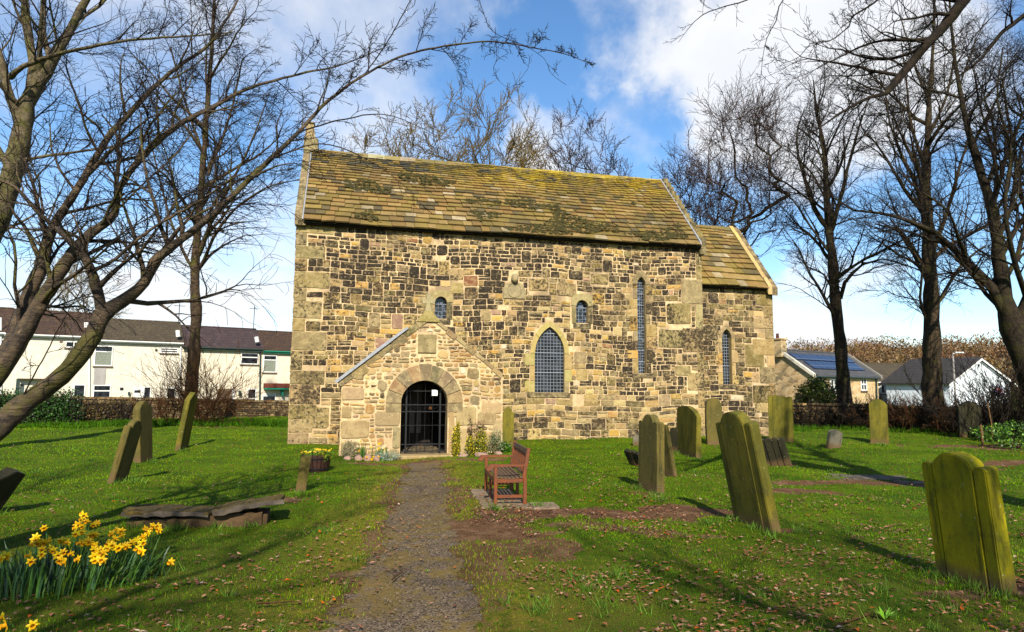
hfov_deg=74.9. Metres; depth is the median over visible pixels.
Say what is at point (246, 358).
window
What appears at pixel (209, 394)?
bare shrub
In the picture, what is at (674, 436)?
gravestone
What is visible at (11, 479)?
gravestone
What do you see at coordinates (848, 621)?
fallen twig
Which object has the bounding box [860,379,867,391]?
window
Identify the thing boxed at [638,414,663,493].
gravestone
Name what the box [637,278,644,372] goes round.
window
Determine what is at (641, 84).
sky
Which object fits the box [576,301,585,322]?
window
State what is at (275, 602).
fallen twig
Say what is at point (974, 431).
leafy plant
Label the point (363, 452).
daffodils
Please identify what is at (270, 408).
boundary wall
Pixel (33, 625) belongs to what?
daffodil clump
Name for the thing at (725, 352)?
window
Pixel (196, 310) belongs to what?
birch tree
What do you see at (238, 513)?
table tomb
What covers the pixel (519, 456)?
park bench
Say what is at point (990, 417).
stake
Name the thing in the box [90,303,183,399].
terrace house
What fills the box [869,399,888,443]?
gravestone
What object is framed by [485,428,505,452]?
grey shrub
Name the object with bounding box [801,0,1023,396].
lime tree
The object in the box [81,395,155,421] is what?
creeper
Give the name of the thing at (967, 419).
gravestone
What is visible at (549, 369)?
window
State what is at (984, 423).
bare shrub
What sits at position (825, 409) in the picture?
bare shrub
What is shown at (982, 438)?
stake
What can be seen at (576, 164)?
bare tree
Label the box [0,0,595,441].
cherry tree
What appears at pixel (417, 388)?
gate
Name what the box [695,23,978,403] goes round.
lime tree
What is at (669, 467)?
gravestone
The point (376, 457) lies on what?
edging stone
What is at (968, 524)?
gravestone
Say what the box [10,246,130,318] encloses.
garden tree
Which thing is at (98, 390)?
window
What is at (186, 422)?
gravestone
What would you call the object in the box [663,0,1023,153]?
beech tree
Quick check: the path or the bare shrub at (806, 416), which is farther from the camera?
the bare shrub at (806, 416)
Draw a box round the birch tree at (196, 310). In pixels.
[83,0,340,399]
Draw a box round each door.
[133,387,150,399]
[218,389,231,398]
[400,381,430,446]
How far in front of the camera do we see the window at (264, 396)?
53.06 m
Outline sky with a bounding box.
[0,0,1023,349]
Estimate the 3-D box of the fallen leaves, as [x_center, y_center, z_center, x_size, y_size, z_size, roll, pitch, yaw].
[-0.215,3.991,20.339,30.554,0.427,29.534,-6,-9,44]
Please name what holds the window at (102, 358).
in the terrace house at (108, 379)
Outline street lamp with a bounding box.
[952,352,963,399]
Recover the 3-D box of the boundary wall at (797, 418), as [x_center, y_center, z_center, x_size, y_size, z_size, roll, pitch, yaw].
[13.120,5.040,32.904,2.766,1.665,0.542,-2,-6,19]
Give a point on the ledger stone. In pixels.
(894, 479)
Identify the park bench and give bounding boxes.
[478,441,529,504]
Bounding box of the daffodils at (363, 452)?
[353,441,369,457]
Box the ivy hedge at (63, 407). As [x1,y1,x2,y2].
[0,386,85,424]
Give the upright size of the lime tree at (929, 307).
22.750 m
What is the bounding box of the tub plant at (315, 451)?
[300,448,334,461]
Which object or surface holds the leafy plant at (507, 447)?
on the ground at (467, 530)
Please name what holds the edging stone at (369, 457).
on the ground at (467, 530)
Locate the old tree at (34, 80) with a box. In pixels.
[0,0,241,242]
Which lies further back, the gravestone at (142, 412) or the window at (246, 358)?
the window at (246, 358)
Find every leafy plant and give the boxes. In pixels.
[498,441,512,451]
[965,426,985,438]
[971,423,1011,441]
[982,418,1023,449]
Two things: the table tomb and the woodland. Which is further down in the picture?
the table tomb
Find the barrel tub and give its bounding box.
[301,454,330,472]
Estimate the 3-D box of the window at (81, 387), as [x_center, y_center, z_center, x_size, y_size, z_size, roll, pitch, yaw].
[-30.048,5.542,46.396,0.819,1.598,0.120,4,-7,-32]
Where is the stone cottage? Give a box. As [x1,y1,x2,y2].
[774,333,882,403]
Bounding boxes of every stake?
[979,425,983,444]
[987,403,992,436]
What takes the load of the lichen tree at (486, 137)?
on the ground at (467, 530)
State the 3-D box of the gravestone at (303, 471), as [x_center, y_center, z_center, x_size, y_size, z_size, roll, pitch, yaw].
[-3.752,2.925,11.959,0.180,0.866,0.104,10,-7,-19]
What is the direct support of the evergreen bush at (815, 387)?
on the ground at (467, 530)
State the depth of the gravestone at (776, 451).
16.54 m
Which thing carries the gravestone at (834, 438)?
on the ground at (467, 530)
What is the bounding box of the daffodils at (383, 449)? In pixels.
[370,443,388,457]
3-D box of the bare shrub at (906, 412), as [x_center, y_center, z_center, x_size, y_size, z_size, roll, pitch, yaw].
[18.158,3.950,28.907,7.299,2.009,5.611,0,-6,0]
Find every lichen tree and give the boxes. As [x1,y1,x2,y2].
[338,101,434,158]
[372,71,557,170]
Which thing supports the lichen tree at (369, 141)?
on the ground at (467, 530)
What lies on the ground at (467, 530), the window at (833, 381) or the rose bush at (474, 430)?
the rose bush at (474, 430)
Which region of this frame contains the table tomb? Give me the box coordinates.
[121,493,284,527]
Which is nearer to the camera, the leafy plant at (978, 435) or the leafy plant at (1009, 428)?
the leafy plant at (1009, 428)
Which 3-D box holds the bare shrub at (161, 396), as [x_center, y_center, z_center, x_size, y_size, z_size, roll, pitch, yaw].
[-14.073,3.261,28.419,4.102,2.747,3.509,-3,-7,26]
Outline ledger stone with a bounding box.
[822,474,923,484]
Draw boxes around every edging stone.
[353,455,362,459]
[364,453,371,460]
[373,455,379,460]
[474,452,487,455]
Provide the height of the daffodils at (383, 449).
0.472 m
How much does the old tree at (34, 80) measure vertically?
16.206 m
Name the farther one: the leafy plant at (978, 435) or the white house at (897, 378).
the white house at (897, 378)
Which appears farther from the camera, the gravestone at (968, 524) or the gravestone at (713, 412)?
the gravestone at (713, 412)
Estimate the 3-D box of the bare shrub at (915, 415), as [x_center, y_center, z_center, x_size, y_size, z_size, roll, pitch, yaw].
[18.224,3.845,28.114,6.527,2.109,4.783,0,-6,0]
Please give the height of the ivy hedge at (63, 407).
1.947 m
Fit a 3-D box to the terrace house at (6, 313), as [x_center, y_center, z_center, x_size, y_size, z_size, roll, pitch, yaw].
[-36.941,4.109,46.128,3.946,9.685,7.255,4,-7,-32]
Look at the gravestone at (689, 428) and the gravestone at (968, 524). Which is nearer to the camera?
the gravestone at (968, 524)
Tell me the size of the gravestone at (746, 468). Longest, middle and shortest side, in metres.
1.824 x 0.837 x 0.170 m
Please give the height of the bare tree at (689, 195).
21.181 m
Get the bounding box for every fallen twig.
[256,597,298,603]
[838,611,873,624]
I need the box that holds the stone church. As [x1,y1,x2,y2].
[287,122,777,459]
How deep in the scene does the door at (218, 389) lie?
51.41 m
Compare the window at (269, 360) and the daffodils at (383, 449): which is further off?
the window at (269, 360)
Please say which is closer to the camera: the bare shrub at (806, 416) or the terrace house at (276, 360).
the bare shrub at (806, 416)
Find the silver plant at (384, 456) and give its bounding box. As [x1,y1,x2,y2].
[374,451,400,460]
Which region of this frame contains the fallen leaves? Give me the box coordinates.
[1,427,1023,631]
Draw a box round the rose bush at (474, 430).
[467,413,486,454]
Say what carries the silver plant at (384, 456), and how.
on the ground at (467, 530)
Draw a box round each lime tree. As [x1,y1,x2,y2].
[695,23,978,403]
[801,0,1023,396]
[808,0,1023,406]
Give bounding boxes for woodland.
[786,330,1020,394]
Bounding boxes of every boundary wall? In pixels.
[1,394,288,418]
[787,403,809,424]
[809,403,1023,433]
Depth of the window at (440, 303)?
23.17 m
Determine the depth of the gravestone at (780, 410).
23.03 m
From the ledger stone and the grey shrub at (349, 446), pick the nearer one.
the ledger stone
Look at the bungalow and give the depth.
60.70 m
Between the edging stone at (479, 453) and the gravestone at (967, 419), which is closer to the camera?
the edging stone at (479, 453)
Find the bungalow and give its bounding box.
[864,363,903,401]
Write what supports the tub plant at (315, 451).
in the barrel tub
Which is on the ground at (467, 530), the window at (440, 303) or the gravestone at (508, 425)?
the gravestone at (508, 425)
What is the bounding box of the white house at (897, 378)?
[880,357,1017,405]
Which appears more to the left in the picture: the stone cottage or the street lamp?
the stone cottage
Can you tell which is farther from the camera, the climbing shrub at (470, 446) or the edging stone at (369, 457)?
the climbing shrub at (470, 446)
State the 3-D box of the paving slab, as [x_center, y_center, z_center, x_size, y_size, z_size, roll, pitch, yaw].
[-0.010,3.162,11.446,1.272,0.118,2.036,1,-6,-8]
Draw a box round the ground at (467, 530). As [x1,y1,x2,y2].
[0,392,1023,631]
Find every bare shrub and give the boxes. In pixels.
[121,321,266,425]
[129,363,229,424]
[793,391,869,428]
[793,392,899,427]
[814,396,928,431]
[839,384,966,431]
[861,389,997,432]
[895,327,1023,442]
[913,367,1023,435]
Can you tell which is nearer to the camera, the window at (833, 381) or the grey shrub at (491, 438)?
the grey shrub at (491, 438)
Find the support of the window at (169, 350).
in the terrace house at (108, 379)
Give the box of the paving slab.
[471,489,559,509]
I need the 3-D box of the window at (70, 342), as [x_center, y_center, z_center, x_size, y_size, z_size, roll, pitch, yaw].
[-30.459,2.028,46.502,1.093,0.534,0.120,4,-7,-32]
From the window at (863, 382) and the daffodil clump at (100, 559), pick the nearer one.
the daffodil clump at (100, 559)
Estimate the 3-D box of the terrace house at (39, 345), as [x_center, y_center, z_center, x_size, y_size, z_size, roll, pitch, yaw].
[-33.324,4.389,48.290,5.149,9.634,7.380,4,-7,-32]
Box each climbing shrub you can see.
[451,421,461,455]
[464,428,487,455]
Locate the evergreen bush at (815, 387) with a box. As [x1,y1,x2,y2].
[792,374,836,403]
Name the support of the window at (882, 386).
in the bungalow
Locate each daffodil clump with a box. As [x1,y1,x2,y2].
[0,510,174,600]
[0,611,39,631]
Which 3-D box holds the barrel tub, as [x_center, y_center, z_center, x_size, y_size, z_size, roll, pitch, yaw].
[-4.687,3.533,15.993,0.706,0.450,0.706,2,-6,-11]
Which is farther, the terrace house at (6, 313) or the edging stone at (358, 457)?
the terrace house at (6, 313)
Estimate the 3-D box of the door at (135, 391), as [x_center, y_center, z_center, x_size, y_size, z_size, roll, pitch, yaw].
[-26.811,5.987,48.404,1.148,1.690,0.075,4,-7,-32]
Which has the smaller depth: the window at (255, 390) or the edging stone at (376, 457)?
the edging stone at (376, 457)
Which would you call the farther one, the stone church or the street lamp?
the street lamp
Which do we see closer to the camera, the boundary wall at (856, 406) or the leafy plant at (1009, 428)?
the leafy plant at (1009, 428)
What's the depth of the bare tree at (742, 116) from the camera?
40.52 m
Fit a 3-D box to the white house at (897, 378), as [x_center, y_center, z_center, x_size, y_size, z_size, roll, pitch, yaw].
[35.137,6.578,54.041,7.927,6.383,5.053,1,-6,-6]
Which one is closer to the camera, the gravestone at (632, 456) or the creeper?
the gravestone at (632, 456)
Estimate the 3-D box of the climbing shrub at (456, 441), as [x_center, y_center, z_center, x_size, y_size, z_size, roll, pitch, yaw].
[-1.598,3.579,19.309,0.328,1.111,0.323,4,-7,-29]
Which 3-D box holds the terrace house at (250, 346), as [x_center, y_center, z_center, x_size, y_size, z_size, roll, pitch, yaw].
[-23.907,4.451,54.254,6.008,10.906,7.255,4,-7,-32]
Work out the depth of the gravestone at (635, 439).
21.44 m
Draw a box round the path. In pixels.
[309,462,483,631]
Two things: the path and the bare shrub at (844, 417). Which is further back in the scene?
the bare shrub at (844, 417)
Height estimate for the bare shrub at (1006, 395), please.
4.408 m
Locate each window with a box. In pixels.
[64,341,76,348]
[73,384,85,395]
[92,385,110,396]
[93,345,112,366]
[160,347,178,354]
[240,353,258,365]
[247,389,256,399]
[262,355,276,373]
[262,394,275,399]
[435,297,445,318]
[535,328,563,392]
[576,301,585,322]
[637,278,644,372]
[722,331,729,383]
[830,379,835,391]
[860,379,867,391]
[880,384,885,394]
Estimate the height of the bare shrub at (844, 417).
1.544 m
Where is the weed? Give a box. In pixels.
[875,607,894,619]
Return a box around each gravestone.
[0,467,24,508]
[107,419,142,483]
[133,401,152,462]
[175,392,196,450]
[295,455,310,491]
[502,407,513,447]
[624,449,638,465]
[633,435,638,444]
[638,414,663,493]
[664,425,676,476]
[670,428,677,451]
[677,406,700,457]
[705,398,722,444]
[716,410,780,533]
[762,437,791,466]
[768,395,793,441]
[826,429,842,448]
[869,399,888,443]
[921,451,1017,595]
[957,401,981,437]
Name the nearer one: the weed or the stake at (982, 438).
the weed
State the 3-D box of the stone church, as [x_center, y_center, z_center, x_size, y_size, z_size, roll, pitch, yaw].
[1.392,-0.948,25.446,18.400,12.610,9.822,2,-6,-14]
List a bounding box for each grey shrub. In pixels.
[339,439,358,457]
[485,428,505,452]
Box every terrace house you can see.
[0,307,13,393]
[2,308,92,396]
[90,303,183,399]
[181,306,264,401]
[257,330,291,400]
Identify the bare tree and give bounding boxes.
[509,96,632,176]
[648,125,772,256]
[669,56,821,258]
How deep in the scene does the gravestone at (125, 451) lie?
13.03 m

